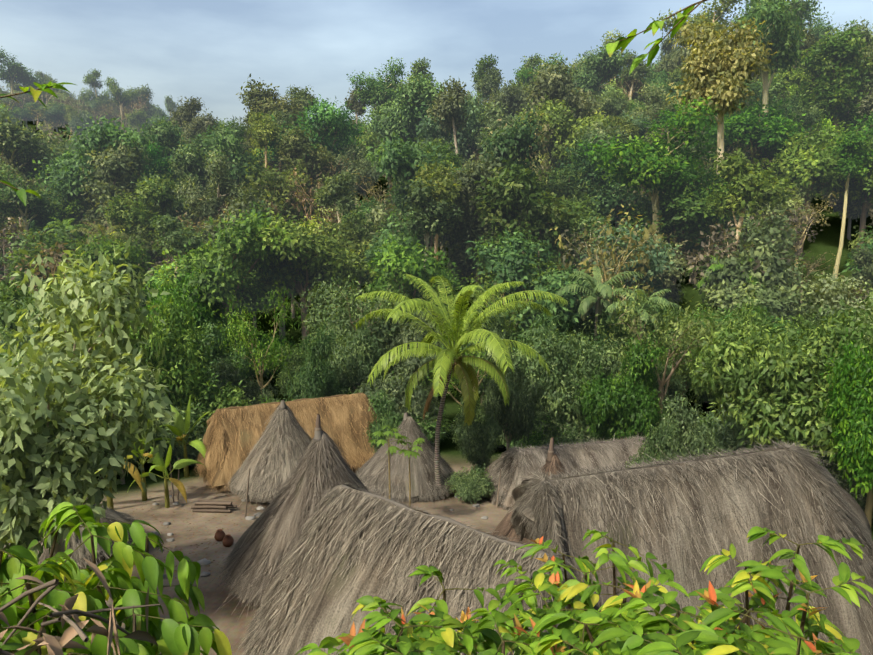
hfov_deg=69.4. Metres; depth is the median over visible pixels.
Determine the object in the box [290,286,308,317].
forest tree
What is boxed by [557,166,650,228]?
forest tree
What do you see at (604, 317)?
tree
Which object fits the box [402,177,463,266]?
forest tree
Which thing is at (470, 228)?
forest tree
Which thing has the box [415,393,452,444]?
edge bush
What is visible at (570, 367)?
tree
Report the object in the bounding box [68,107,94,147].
forest tree
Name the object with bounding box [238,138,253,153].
forest tree
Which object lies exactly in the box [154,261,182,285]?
forest tree
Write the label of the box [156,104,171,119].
forest tree
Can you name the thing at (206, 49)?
sky
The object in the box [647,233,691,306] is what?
forest tree
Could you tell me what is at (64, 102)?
forest tree
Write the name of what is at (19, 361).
belt tree
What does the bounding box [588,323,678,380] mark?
belt tree
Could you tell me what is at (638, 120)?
forest tree
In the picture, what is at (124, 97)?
forest tree
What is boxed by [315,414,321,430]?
hut finial
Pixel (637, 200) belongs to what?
forest tree
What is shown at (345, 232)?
forest tree
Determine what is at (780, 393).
bush
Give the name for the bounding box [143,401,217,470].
edge bush
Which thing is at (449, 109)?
forest tree
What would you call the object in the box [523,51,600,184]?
forest tree
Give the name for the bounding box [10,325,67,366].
belt tree
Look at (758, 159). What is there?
forest tree
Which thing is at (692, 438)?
bush
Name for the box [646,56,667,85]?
forest tree
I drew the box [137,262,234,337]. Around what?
tree
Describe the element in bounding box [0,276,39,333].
belt tree
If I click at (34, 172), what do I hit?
forest tree
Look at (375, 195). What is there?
forest tree
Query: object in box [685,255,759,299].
hill palm
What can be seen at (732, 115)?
forest tree
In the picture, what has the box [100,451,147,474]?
edge bush
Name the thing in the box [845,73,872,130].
forest tree
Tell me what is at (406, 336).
tree
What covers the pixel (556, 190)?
forest tree
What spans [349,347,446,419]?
belt tree
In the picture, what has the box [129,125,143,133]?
forest tree
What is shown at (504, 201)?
forest tree
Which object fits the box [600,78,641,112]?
forest tree
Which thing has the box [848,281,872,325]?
belt tree
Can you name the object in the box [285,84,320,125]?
forest tree
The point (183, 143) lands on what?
forest tree
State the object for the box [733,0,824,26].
forest tree
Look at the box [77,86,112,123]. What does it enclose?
forest tree
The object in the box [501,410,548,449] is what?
edge bush
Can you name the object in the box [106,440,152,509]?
banana plant
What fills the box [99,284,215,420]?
tree
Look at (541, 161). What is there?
forest tree
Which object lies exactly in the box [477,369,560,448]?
edge bush
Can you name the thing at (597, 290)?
tree fern
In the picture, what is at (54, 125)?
forest tree
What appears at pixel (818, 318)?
belt tree
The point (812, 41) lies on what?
forest tree
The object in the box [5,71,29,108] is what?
forest tree
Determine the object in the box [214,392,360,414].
gold ridge cap
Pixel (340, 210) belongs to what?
forest tree
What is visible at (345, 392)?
tree
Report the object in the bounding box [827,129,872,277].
forest tree
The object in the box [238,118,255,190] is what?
forest tree
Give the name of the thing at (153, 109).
forest tree
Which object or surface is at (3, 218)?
forest tree
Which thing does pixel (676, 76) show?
forest tree
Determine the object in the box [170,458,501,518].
wooden poles
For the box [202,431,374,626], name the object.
hut roof strands
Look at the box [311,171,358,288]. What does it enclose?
forest tree
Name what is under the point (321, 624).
hut roof
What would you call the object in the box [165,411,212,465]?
edge bush
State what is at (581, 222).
forest tree
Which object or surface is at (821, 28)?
forest tree
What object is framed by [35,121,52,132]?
forest tree
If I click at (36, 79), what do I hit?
forest tree
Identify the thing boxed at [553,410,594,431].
edge bush
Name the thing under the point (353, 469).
gold hut wall
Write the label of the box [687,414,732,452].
edge bush
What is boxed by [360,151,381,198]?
forest tree
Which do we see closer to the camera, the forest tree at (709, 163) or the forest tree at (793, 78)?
the forest tree at (709, 163)
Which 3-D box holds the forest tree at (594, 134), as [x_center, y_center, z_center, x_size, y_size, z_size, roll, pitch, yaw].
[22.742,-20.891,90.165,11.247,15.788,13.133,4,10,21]
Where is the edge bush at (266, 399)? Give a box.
[258,393,278,403]
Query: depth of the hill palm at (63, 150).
118.46 m
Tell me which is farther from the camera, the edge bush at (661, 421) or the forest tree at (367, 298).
the forest tree at (367, 298)
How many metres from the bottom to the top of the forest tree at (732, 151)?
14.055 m
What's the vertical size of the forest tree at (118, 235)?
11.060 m
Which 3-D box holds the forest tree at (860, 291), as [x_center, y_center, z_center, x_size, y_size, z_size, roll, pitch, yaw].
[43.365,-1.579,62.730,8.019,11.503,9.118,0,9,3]
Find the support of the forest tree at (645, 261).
on the terrain at (226, 615)
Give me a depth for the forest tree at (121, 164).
89.73 m
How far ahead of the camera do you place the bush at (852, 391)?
26.10 m
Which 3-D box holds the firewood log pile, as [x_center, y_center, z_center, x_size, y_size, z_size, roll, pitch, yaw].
[-10.656,8.458,30.042,2.114,0.444,0.774,0,9,2]
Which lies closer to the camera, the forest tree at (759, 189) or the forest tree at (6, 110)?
the forest tree at (759, 189)
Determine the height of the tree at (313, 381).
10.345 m
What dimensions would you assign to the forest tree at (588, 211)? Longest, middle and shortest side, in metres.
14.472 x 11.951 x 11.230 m
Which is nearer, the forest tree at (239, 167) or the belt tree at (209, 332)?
the belt tree at (209, 332)
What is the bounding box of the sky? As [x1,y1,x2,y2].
[0,0,872,130]
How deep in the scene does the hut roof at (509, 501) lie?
33.01 m
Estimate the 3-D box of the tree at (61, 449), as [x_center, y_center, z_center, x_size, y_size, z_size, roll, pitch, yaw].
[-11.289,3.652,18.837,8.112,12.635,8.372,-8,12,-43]
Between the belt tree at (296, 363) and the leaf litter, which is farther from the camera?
the belt tree at (296, 363)
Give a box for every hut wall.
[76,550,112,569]
[223,464,359,487]
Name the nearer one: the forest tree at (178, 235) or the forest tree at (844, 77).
the forest tree at (178, 235)
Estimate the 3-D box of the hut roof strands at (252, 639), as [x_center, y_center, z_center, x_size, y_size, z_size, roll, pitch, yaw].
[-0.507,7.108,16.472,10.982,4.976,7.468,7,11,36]
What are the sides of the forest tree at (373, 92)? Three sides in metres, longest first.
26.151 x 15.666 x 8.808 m
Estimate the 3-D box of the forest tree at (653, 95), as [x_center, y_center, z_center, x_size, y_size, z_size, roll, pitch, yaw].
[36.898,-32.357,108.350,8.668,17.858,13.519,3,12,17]
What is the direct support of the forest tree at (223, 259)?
on the terrain at (226, 615)
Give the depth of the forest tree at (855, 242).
67.15 m
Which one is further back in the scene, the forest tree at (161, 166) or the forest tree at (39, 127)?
the forest tree at (39, 127)
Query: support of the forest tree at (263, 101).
on the terrain at (226, 615)
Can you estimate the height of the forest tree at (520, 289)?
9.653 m
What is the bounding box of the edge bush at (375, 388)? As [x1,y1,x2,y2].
[348,370,399,409]
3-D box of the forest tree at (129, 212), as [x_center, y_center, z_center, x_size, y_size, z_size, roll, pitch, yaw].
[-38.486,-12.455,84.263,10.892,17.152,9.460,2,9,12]
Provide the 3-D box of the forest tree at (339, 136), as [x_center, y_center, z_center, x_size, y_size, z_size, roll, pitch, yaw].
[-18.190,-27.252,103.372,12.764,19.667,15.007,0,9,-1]
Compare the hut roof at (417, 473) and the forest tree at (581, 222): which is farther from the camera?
the forest tree at (581, 222)
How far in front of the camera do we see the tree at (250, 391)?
45.31 m
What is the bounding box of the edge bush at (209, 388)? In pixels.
[151,372,243,442]
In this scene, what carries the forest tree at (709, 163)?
on the terrain at (226, 615)
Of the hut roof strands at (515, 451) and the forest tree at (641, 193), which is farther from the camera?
the forest tree at (641, 193)
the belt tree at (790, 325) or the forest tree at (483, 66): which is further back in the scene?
the forest tree at (483, 66)
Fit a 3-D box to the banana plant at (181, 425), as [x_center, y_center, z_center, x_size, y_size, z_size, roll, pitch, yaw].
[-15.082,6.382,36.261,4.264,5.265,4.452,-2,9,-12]
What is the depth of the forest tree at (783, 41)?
88.10 m
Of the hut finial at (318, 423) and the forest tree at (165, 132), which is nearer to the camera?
the hut finial at (318, 423)
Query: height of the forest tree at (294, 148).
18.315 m
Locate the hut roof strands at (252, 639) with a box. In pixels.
[234,482,602,654]
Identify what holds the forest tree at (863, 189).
on the terrain at (226, 615)
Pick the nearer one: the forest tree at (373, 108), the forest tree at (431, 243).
the forest tree at (431, 243)
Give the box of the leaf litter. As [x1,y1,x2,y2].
[132,487,264,579]
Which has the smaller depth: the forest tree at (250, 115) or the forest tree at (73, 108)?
the forest tree at (250, 115)
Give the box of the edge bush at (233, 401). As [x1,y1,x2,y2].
[197,380,254,432]
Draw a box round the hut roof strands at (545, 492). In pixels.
[504,436,872,653]
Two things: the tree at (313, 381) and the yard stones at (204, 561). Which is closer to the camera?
the yard stones at (204, 561)
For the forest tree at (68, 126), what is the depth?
280.92 m
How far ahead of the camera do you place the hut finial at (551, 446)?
22.39 m
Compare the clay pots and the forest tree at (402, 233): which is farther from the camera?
the forest tree at (402, 233)
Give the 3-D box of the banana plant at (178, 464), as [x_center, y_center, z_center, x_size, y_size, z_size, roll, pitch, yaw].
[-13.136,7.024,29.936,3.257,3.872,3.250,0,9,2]
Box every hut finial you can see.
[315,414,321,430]
[548,437,554,452]
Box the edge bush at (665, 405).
[607,391,686,440]
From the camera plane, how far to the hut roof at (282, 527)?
20.08 m
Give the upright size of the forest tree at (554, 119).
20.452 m
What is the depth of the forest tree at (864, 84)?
115.34 m
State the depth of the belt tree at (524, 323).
53.54 m
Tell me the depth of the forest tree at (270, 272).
59.48 m
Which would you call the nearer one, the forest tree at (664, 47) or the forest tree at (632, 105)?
the forest tree at (632, 105)
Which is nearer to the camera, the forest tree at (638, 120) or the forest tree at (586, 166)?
the forest tree at (586, 166)
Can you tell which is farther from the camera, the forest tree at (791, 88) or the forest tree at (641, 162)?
the forest tree at (791, 88)
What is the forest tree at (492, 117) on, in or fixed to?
on the terrain at (226, 615)
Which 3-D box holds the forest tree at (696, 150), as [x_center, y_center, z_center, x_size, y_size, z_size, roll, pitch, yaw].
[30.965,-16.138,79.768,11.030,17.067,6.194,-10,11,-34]
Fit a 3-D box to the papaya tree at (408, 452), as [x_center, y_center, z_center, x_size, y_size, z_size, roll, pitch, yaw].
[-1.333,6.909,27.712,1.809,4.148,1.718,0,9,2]
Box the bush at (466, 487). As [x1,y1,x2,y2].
[444,463,496,503]
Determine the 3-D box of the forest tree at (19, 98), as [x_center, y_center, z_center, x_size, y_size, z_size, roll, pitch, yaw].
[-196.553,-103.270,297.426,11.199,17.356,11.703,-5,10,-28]
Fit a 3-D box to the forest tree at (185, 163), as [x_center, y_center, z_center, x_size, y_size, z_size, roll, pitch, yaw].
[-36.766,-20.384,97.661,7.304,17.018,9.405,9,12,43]
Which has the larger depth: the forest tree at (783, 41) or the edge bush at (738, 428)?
the forest tree at (783, 41)
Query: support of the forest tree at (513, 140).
on the terrain at (226, 615)
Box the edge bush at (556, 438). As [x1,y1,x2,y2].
[540,408,594,446]
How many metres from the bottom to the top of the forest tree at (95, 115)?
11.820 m
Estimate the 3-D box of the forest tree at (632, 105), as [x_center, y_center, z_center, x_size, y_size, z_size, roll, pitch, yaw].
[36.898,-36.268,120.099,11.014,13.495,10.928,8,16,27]
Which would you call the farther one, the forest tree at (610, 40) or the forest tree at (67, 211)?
the forest tree at (610, 40)
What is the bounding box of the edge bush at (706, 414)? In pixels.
[699,408,716,423]
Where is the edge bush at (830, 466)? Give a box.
[812,453,865,496]
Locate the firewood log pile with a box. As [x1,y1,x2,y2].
[191,500,236,512]
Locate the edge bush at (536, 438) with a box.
[505,415,551,448]
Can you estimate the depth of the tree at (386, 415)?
36.56 m
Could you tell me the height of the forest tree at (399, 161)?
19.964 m
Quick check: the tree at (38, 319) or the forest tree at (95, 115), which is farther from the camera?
the forest tree at (95, 115)
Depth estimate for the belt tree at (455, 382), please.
44.19 m
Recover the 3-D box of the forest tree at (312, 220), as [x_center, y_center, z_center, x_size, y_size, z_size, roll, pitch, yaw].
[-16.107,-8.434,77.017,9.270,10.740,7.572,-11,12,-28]
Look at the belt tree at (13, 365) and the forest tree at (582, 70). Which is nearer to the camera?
the belt tree at (13, 365)
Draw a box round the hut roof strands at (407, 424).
[356,417,455,502]
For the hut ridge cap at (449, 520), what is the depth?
15.43 m
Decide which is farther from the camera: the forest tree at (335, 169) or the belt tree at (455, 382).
the forest tree at (335, 169)
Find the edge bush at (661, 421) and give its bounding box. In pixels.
[628,401,685,443]
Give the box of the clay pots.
[214,529,233,546]
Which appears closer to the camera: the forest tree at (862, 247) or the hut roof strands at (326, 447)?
the hut roof strands at (326, 447)
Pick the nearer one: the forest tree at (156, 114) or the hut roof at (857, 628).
the hut roof at (857, 628)
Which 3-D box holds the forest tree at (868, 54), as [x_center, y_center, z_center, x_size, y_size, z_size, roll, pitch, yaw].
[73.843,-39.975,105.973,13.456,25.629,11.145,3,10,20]
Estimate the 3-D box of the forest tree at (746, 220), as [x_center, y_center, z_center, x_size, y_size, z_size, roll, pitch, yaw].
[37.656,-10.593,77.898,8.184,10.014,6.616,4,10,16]
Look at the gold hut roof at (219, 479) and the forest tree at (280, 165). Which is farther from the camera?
the forest tree at (280, 165)
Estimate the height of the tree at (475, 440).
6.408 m
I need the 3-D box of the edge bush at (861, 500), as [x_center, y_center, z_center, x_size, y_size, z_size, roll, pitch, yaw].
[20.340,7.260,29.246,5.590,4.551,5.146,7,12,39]
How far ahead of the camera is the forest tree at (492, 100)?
130.18 m
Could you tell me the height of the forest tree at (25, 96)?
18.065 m
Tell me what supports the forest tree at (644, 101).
on the terrain at (226, 615)
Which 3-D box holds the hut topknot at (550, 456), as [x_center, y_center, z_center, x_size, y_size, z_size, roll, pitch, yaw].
[4.090,4.658,22.526,0.420,0.624,0.420,0,9,2]
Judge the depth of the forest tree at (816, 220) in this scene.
75.56 m
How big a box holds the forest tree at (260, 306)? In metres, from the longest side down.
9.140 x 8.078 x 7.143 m
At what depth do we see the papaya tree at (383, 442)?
26.96 m
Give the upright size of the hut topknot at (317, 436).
0.624 m
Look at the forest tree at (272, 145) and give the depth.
102.26 m
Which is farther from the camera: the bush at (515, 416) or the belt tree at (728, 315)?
the belt tree at (728, 315)
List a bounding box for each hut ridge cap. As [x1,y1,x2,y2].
[341,484,562,570]
[535,452,758,491]
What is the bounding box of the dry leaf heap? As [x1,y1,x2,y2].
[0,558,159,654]
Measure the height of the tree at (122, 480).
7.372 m
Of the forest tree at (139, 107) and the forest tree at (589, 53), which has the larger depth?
the forest tree at (139, 107)
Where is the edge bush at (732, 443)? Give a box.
[696,408,764,455]
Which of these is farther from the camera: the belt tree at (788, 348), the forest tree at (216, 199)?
the forest tree at (216, 199)
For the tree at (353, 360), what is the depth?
46.14 m
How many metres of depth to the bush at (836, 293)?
55.60 m
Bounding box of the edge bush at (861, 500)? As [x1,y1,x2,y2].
[826,455,872,522]
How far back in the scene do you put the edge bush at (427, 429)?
43.73 m
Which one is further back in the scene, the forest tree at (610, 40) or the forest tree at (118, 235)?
the forest tree at (610, 40)
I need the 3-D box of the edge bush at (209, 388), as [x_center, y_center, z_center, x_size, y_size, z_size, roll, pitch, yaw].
[-15.743,6.164,42.530,7.197,7.096,6.625,-6,11,-32]
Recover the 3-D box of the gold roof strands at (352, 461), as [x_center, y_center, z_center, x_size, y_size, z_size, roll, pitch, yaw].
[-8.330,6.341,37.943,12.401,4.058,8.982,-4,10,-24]
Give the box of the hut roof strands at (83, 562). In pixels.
[4,497,152,569]
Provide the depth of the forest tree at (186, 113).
134.87 m
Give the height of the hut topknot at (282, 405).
0.624 m
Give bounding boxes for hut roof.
[9,504,132,565]
[200,393,378,486]
[227,430,367,589]
[235,417,310,492]
[249,488,601,654]
[358,416,455,496]
[483,438,643,506]
[491,454,561,550]
[510,447,872,654]
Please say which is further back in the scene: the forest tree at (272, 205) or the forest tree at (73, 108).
the forest tree at (73, 108)
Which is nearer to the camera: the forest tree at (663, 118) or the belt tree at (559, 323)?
the belt tree at (559, 323)
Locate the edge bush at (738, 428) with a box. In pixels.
[704,398,780,449]
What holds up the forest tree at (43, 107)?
on the terrain at (226, 615)
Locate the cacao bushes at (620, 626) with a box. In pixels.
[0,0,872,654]
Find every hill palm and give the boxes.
[42,217,91,241]
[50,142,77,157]
[69,222,131,246]
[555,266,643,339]
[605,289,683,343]
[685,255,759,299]
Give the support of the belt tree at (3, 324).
on the terrain at (226, 615)
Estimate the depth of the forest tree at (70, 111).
274.41 m
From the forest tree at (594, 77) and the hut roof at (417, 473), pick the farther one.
the forest tree at (594, 77)
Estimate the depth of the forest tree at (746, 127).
88.60 m
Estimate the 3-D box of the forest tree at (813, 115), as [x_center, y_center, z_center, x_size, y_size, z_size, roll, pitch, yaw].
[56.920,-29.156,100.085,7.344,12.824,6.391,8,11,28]
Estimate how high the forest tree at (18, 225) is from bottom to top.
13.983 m
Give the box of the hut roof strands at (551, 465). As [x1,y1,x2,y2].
[490,456,565,543]
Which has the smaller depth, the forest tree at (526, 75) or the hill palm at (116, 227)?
the hill palm at (116, 227)
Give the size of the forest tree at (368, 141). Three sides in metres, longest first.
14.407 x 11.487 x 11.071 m
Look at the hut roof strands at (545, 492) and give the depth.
17.34 m
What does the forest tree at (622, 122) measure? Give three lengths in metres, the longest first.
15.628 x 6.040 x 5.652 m
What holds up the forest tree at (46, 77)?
on the terrain at (226, 615)
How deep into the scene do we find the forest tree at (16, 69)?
295.89 m
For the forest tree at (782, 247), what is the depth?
64.87 m
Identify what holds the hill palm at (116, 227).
on the terrain at (226, 615)
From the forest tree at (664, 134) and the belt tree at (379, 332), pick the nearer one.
the belt tree at (379, 332)
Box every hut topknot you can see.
[280,400,286,410]
[313,427,321,443]
[403,412,407,421]
[545,450,554,465]
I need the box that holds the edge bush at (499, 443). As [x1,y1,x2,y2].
[449,403,503,449]
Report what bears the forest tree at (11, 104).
on the terrain at (226, 615)
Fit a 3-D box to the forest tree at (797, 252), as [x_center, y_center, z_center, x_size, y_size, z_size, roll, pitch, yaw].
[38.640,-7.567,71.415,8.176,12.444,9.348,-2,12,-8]
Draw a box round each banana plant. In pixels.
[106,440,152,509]
[124,419,174,500]
[128,435,204,507]
[152,395,210,476]
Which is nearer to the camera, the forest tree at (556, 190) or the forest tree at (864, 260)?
the forest tree at (864, 260)
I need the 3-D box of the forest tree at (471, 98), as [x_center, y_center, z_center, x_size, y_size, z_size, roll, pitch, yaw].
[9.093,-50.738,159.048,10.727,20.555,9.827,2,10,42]
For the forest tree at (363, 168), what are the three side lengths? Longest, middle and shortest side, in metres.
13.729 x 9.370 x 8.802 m
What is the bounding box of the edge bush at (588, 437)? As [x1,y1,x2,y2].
[542,415,606,445]
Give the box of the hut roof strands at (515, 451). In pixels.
[482,433,648,510]
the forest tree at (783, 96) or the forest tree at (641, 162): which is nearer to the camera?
the forest tree at (641, 162)
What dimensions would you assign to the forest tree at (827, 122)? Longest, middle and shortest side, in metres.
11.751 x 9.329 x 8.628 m
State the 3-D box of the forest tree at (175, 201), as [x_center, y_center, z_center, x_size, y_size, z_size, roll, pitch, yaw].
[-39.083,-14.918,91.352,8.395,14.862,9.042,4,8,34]
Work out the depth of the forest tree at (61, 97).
303.68 m
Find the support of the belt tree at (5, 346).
on the terrain at (226, 615)
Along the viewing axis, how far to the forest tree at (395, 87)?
139.81 m
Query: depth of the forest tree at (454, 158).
84.23 m
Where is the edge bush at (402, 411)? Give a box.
[363,358,437,433]
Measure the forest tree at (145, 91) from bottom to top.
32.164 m
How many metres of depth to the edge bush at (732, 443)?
35.54 m
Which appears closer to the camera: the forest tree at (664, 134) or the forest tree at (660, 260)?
the forest tree at (660, 260)
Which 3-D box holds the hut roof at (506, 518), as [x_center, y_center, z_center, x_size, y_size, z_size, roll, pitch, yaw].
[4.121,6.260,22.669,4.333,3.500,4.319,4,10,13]
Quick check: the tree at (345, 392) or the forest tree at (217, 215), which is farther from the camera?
the forest tree at (217, 215)
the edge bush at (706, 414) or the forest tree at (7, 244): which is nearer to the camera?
the edge bush at (706, 414)
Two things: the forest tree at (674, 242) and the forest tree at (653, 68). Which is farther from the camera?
the forest tree at (653, 68)
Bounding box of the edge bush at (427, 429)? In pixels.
[407,405,446,444]
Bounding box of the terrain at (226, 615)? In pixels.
[0,121,872,654]
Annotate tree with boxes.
[0,46,33,109]
[0,97,15,106]
[0,100,74,251]
[0,102,18,121]
[0,107,21,125]
[0,154,51,236]
[0,159,73,243]
[0,195,17,250]
[0,217,59,254]
[0,221,38,291]
[0,225,85,280]
[0,227,94,292]
[0,236,175,582]
[0,240,81,292]
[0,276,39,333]
[0,292,27,344]
[0,331,54,391]
[0,338,37,375]
[1,97,26,111]
[1,352,29,389]
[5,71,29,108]
[7,91,31,123]
[7,101,44,127]
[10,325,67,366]
[13,149,75,204]
[13,256,131,340]
[16,72,64,102]
[18,89,33,103]
[22,210,73,241]
[27,106,65,136]
[29,84,64,111]
[29,113,157,210]
[35,71,57,84]
[35,100,63,121]
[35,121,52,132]
[37,124,60,139]
[40,102,68,135]
[42,125,69,142]
[45,90,67,104]
[51,196,85,237]
[54,98,75,127]
[57,103,86,122]
[57,112,79,135]
[59,140,78,153]
[62,90,76,103]
[62,231,156,308]
[64,104,81,139]
[65,97,89,112]
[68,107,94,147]
[68,135,150,241]
[69,144,112,242]
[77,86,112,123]
[80,99,95,114]
[82,68,102,126]
[82,219,124,244]
[91,108,107,125]
[91,111,102,125]
[92,91,111,124]
[96,104,119,122]
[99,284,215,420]
[100,170,183,273]
[101,76,139,129]
[106,229,133,246]
[107,98,134,130]
[112,109,131,131]
[118,369,158,483]
[123,95,148,118]
[124,107,149,140]
[124,221,167,303]
[125,83,155,120]
[127,142,176,205]
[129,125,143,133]
[130,169,194,263]
[131,115,183,182]
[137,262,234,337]
[144,248,206,298]
[146,132,189,168]
[147,103,158,114]
[147,253,184,275]
[149,111,165,120]
[149,212,206,277]
[149,231,193,263]
[150,116,173,127]
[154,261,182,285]
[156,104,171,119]
[157,207,302,324]
[164,95,177,117]
[166,138,221,229]
[168,148,222,224]
[169,96,205,130]
[171,149,243,220]
[172,206,201,228]
[176,187,257,245]
[179,113,212,152]
[186,115,249,206]
[187,108,218,152]
[194,187,275,263]
[197,122,266,197]
[197,317,273,394]
[210,355,279,405]
[214,313,296,380]
[216,282,307,392]
[229,159,317,228]
[230,200,322,349]
[230,273,286,330]
[236,73,309,189]
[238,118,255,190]
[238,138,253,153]
[241,144,278,189]
[244,106,258,189]
[244,109,281,186]
[248,210,380,341]
[257,113,342,181]
[257,151,296,185]
[261,189,305,223]
[269,108,293,175]
[272,342,307,396]
[273,119,335,222]
[274,168,341,236]
[279,333,318,372]
[284,320,343,401]
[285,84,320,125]
[290,274,426,356]
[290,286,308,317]
[292,203,333,233]
[294,360,353,394]
[297,94,364,162]
[300,213,339,293]
[307,270,411,338]
[309,157,348,196]
[310,210,375,289]
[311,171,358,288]
[316,190,389,223]
[320,322,392,392]
[328,141,385,201]
[332,206,382,293]
[337,146,372,199]
[337,194,382,227]
[343,87,367,128]
[346,57,406,175]
[346,170,411,222]
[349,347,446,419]
[351,119,366,146]
[352,209,433,283]
[352,274,567,498]
[354,279,407,311]
[355,125,420,193]
[358,234,474,320]
[359,70,449,145]
[359,197,433,253]
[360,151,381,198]
[363,387,411,453]
[364,127,468,251]
[367,78,417,112]
[369,425,409,498]
[373,177,408,209]
[377,301,447,375]
[378,82,402,102]
[379,134,444,154]
[383,137,470,187]
[386,436,425,505]
[396,85,473,158]
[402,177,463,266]
[405,57,435,84]
[406,159,464,260]
[416,91,488,163]
[419,330,516,406]
[422,140,461,257]
[425,76,470,153]
[429,226,447,259]
[430,207,457,265]
[434,146,507,311]
[436,298,518,405]
[451,390,502,476]
[455,254,556,337]
[461,90,483,108]
[465,104,487,120]
[465,226,618,330]
[469,148,532,164]
[469,153,582,293]
[470,54,502,101]
[471,101,522,158]
[471,262,558,331]
[472,66,504,100]
[475,87,528,122]
[475,297,586,366]
[478,108,547,225]
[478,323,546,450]
[484,108,556,181]
[490,77,535,125]
[507,57,554,102]
[507,298,626,381]
[507,317,607,429]
[513,54,564,84]
[514,53,544,83]
[518,93,614,167]
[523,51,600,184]
[523,150,555,192]
[532,193,613,261]
[537,162,619,220]
[546,139,619,193]
[549,204,664,307]
[557,60,599,104]
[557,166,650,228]
[557,217,652,294]
[565,203,639,270]
[566,41,632,98]
[566,121,632,185]
[567,28,624,90]
[567,284,665,345]
[568,218,684,303]
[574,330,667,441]
[576,115,650,229]
[578,96,721,243]
[582,49,597,59]
[582,276,738,431]
[588,90,608,117]
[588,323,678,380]
[592,108,617,182]
[595,86,640,120]
[599,353,692,412]
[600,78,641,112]
[601,77,644,102]
[603,59,656,99]
[603,67,647,98]
[604,113,638,139]
[611,100,654,117]
[611,158,664,230]
[614,220,687,258]
[617,110,658,142]
[617,171,664,227]
[620,181,730,286]
[621,51,652,99]
[623,80,648,102]
[623,304,680,337]
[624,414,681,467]
[630,82,679,128]
[638,127,695,147]
[639,123,697,147]
[642,297,726,411]
[644,65,670,102]
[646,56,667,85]
[647,89,690,123]
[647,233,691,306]
[648,80,693,112]
[650,0,745,48]
[652,109,703,156]
[654,45,691,80]
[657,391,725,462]
[658,35,686,62]
[660,158,732,283]
[663,62,690,91]
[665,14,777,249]
[671,132,708,262]
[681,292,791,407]
[682,61,771,91]
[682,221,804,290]
[682,299,799,414]
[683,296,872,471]
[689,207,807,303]
[692,142,742,191]
[693,98,816,172]
[693,137,752,224]
[695,94,756,148]
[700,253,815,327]
[705,147,797,318]
[711,327,831,409]
[718,209,765,252]
[727,0,806,156]
[727,92,772,124]
[727,278,819,331]
[732,72,758,101]
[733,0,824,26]
[738,147,774,220]
[740,74,782,108]
[742,206,821,267]
[745,130,818,181]
[745,183,818,222]
[746,207,788,225]
[751,22,821,85]
[754,65,812,94]
[755,215,796,254]
[761,301,869,342]
[766,119,856,252]
[769,178,833,234]
[770,88,811,123]
[774,86,802,115]
[778,83,807,109]
[781,0,806,30]
[781,191,838,285]
[784,103,826,143]
[787,252,837,303]
[791,20,872,141]
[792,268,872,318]
[793,306,871,331]
[796,16,872,78]
[798,1,840,57]
[802,301,856,337]
[803,71,833,106]
[805,114,844,139]
[808,138,837,216]
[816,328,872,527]
[818,191,872,239]
[824,130,872,247]
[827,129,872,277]
[834,111,872,153]
[836,308,872,339]
[840,268,872,305]
[841,226,872,291]
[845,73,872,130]
[847,76,872,114]
[848,42,872,79]
[848,226,872,278]
[848,244,872,308]
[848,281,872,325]
[857,87,872,135]
[865,200,872,235]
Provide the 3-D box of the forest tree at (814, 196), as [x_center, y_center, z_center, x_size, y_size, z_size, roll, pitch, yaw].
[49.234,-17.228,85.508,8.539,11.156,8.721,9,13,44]
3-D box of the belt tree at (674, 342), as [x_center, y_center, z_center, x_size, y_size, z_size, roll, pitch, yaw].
[13.639,3.356,39.568,8.786,13.073,8.006,-6,11,-34]
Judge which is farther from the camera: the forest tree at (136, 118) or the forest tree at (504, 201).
the forest tree at (136, 118)
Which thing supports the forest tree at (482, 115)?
on the terrain at (226, 615)
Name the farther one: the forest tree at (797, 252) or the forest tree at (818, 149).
the forest tree at (818, 149)
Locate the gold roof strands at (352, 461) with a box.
[190,393,377,494]
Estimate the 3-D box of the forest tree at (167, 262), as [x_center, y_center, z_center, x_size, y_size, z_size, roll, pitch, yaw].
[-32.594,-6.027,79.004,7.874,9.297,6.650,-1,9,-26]
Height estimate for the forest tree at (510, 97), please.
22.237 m
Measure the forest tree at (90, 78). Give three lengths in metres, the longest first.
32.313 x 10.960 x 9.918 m
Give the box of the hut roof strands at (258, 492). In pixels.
[221,405,312,509]
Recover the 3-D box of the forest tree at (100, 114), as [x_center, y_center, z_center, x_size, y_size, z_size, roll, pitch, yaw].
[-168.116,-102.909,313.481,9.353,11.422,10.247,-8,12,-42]
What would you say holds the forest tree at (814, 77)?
on the terrain at (226, 615)
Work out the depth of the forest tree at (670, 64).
143.83 m
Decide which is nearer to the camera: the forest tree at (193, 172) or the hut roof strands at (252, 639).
the hut roof strands at (252, 639)
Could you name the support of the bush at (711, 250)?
on the terrain at (226, 615)
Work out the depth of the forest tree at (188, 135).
124.17 m
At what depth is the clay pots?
24.97 m
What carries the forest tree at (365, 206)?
on the terrain at (226, 615)
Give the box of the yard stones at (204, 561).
[151,495,487,578]
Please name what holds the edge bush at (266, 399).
on the terrain at (226, 615)
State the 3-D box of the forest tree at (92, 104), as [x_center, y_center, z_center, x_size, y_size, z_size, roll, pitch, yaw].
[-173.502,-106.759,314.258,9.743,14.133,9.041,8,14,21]
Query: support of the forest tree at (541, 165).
on the terrain at (226, 615)
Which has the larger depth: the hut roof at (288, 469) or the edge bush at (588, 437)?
the edge bush at (588, 437)

